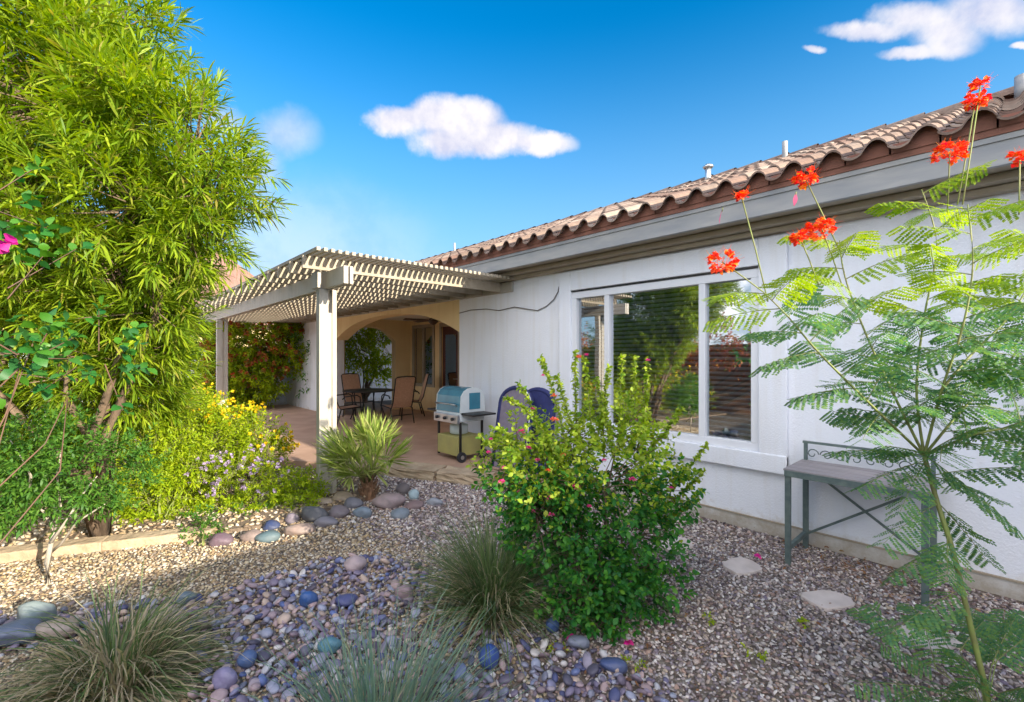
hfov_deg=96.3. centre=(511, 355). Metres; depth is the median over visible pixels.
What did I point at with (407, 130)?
sky
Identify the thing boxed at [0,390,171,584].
young tree
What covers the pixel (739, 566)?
stepping stone
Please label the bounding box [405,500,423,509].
border rock
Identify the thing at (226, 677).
river pebble
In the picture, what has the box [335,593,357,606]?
river pebble
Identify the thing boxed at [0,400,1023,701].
ground
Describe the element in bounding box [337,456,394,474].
edging block
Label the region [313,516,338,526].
border rock
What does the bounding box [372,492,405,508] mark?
border rock
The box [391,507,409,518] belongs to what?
border rock
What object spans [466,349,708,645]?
lantana bush
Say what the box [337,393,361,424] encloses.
patio chair
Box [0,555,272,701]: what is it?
deer grass
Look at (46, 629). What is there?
boulder
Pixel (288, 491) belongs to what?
leafy groundcover
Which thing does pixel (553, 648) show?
weed
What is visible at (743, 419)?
window
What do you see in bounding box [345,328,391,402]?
citrus tree
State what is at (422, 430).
patio
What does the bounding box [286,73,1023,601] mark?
house
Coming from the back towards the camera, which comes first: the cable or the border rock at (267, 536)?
the cable
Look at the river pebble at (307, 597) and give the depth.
2.98 m
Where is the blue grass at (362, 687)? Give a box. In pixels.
[187,575,568,701]
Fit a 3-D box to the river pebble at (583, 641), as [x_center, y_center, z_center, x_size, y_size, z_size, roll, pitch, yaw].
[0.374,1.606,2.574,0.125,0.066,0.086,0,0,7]
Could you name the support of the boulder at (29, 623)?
on the river pebbles at (268, 613)
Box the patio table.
[342,388,393,419]
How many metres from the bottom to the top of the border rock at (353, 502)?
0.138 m
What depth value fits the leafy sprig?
4.16 m
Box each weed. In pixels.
[547,640,570,654]
[620,654,647,672]
[702,611,715,625]
[740,642,768,661]
[796,616,809,628]
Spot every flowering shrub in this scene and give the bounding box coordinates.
[135,382,293,490]
[233,415,299,479]
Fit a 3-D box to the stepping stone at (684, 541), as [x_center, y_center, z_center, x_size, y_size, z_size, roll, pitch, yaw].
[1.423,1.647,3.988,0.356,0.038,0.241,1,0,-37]
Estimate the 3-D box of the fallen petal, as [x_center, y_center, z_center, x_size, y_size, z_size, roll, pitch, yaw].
[0.652,1.602,2.571,0.059,0.027,0.050,0,0,9]
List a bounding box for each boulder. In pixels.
[0,618,41,646]
[16,601,56,621]
[35,618,78,638]
[139,607,187,629]
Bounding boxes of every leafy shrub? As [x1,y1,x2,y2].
[0,390,108,504]
[39,385,242,524]
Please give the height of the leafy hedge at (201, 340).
3.866 m
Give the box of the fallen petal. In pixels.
[623,640,633,645]
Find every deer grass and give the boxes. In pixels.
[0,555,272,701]
[367,499,613,694]
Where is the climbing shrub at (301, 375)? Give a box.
[284,324,310,398]
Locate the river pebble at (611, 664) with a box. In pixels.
[600,657,627,673]
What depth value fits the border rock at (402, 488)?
5.50 m
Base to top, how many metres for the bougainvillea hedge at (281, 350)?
3.542 m
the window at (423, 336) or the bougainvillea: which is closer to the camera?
the bougainvillea
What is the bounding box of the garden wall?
[8,346,285,420]
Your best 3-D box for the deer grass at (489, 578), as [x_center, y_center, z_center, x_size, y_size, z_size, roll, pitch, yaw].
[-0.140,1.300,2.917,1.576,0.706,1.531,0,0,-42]
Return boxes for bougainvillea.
[0,154,156,544]
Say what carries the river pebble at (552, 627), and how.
on the river pebbles at (268, 613)
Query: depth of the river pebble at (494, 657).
2.39 m
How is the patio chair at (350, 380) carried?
on the patio
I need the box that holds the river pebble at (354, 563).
[344,555,366,572]
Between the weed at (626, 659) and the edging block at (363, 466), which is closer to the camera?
the weed at (626, 659)
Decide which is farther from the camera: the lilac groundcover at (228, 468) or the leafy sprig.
the lilac groundcover at (228, 468)
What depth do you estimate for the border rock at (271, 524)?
4.34 m
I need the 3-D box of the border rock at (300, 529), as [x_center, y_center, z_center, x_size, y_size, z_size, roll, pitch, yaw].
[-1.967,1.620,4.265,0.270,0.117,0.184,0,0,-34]
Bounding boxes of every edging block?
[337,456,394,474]
[383,461,446,480]
[436,466,497,485]
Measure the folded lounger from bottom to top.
1.146 m
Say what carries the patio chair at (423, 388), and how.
on the patio
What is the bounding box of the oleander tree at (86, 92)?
[0,0,298,536]
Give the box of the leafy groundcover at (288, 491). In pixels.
[112,456,331,527]
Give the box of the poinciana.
[702,71,1023,701]
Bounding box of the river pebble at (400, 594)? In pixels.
[395,584,412,599]
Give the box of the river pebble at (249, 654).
[237,649,256,667]
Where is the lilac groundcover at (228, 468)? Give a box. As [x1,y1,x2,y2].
[184,443,289,498]
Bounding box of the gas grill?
[427,385,495,462]
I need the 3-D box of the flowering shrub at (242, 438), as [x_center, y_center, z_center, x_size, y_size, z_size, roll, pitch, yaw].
[-3.906,1.025,5.849,1.876,1.318,1.597,0,0,25]
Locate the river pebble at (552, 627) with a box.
[546,617,558,632]
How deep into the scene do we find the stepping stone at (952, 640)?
2.61 m
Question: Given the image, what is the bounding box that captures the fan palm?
[311,409,413,500]
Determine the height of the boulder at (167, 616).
0.092 m
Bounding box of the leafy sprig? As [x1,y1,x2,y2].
[177,504,228,545]
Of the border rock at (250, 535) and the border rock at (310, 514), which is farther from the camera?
the border rock at (310, 514)
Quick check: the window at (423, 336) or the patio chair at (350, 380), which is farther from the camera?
the window at (423, 336)
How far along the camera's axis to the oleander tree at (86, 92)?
3.27 m
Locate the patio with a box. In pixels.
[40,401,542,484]
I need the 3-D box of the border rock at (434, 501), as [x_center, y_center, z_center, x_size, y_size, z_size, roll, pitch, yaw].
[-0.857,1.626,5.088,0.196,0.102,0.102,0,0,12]
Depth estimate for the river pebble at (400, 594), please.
3.05 m
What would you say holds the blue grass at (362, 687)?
on the gravel at (75, 571)
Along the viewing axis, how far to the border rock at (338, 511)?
4.66 m
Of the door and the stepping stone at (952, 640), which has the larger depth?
the door
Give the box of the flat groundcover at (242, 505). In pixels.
[215,499,278,519]
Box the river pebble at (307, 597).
[299,591,317,607]
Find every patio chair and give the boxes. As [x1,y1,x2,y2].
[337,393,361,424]
[341,373,374,416]
[380,376,415,422]
[399,373,429,415]
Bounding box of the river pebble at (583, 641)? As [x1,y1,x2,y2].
[567,635,589,648]
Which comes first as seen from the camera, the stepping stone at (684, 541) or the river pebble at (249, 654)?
the river pebble at (249, 654)
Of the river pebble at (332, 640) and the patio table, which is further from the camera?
the patio table
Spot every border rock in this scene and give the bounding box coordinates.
[208,532,233,546]
[239,529,261,541]
[254,530,280,542]
[262,520,279,530]
[283,523,315,535]
[284,513,299,523]
[301,506,328,522]
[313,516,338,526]
[316,498,332,503]
[328,505,349,517]
[332,491,353,500]
[344,497,363,508]
[353,506,371,517]
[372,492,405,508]
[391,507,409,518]
[396,483,409,493]
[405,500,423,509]
[409,489,418,499]
[426,498,442,505]
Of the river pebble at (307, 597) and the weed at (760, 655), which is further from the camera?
the river pebble at (307, 597)
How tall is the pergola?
2.790 m
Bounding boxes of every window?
[412,324,434,387]
[559,234,787,474]
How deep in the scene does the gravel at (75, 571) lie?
3.45 m
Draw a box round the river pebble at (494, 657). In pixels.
[478,643,498,669]
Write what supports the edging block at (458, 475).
on the ground at (676, 648)
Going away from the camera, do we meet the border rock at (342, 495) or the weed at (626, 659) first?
the weed at (626, 659)
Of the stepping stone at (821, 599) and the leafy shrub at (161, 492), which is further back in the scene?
the leafy shrub at (161, 492)
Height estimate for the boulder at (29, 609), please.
0.165 m
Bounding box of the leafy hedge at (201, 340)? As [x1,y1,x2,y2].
[189,295,214,400]
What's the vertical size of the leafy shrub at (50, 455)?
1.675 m
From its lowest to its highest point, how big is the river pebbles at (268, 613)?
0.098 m
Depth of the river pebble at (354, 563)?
3.46 m
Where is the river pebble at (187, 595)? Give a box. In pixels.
[174,591,196,604]
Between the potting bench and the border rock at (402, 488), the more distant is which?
the border rock at (402, 488)
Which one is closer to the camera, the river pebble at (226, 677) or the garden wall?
the river pebble at (226, 677)
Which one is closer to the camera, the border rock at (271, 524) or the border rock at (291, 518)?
the border rock at (271, 524)
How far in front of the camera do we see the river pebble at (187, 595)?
3.01 m
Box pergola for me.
[194,246,513,494]
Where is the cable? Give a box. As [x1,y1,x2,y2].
[460,287,558,312]
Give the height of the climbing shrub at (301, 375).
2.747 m
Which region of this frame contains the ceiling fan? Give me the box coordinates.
[403,318,437,324]
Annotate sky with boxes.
[0,0,1023,275]
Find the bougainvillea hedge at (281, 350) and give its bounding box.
[191,320,306,410]
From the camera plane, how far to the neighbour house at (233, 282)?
19.62 m
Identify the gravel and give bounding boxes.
[0,454,380,545]
[0,464,628,701]
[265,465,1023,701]
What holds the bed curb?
on the ground at (676, 648)
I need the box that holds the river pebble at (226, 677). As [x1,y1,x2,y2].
[212,666,237,689]
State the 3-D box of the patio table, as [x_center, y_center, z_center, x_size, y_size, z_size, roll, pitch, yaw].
[-3.478,1.193,11.122,1.200,0.727,1.200,0,0,-42]
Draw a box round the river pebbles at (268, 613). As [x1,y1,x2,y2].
[0,551,698,701]
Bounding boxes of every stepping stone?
[659,537,694,551]
[723,557,761,575]
[801,590,854,611]
[895,625,963,652]
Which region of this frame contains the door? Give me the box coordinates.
[439,323,458,388]
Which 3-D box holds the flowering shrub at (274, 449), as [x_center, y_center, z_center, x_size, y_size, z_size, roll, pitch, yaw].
[-3.386,1.197,6.060,1.263,0.858,0.643,0,0,20]
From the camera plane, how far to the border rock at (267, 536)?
4.06 m
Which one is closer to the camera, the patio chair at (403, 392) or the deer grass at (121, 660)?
the deer grass at (121, 660)
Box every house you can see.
[3,241,285,346]
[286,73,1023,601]
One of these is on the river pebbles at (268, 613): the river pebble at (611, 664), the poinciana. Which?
the river pebble at (611, 664)
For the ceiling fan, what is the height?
0.330 m
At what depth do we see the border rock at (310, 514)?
4.53 m
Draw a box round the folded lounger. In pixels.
[491,385,555,474]
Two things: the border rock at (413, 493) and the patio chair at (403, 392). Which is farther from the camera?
the patio chair at (403, 392)
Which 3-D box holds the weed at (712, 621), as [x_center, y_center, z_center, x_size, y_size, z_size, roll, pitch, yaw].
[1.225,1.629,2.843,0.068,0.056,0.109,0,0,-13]
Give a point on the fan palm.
(341, 445)
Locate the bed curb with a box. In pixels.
[0,525,215,562]
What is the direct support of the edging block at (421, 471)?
on the ground at (676, 648)
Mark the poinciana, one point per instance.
(990, 634)
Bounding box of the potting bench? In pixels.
[783,440,938,606]
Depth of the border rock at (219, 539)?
3.97 m
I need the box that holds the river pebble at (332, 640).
[317,636,341,654]
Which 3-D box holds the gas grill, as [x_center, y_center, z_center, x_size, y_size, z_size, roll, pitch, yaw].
[-0.802,1.010,6.996,0.580,1.080,1.200,0,0,-42]

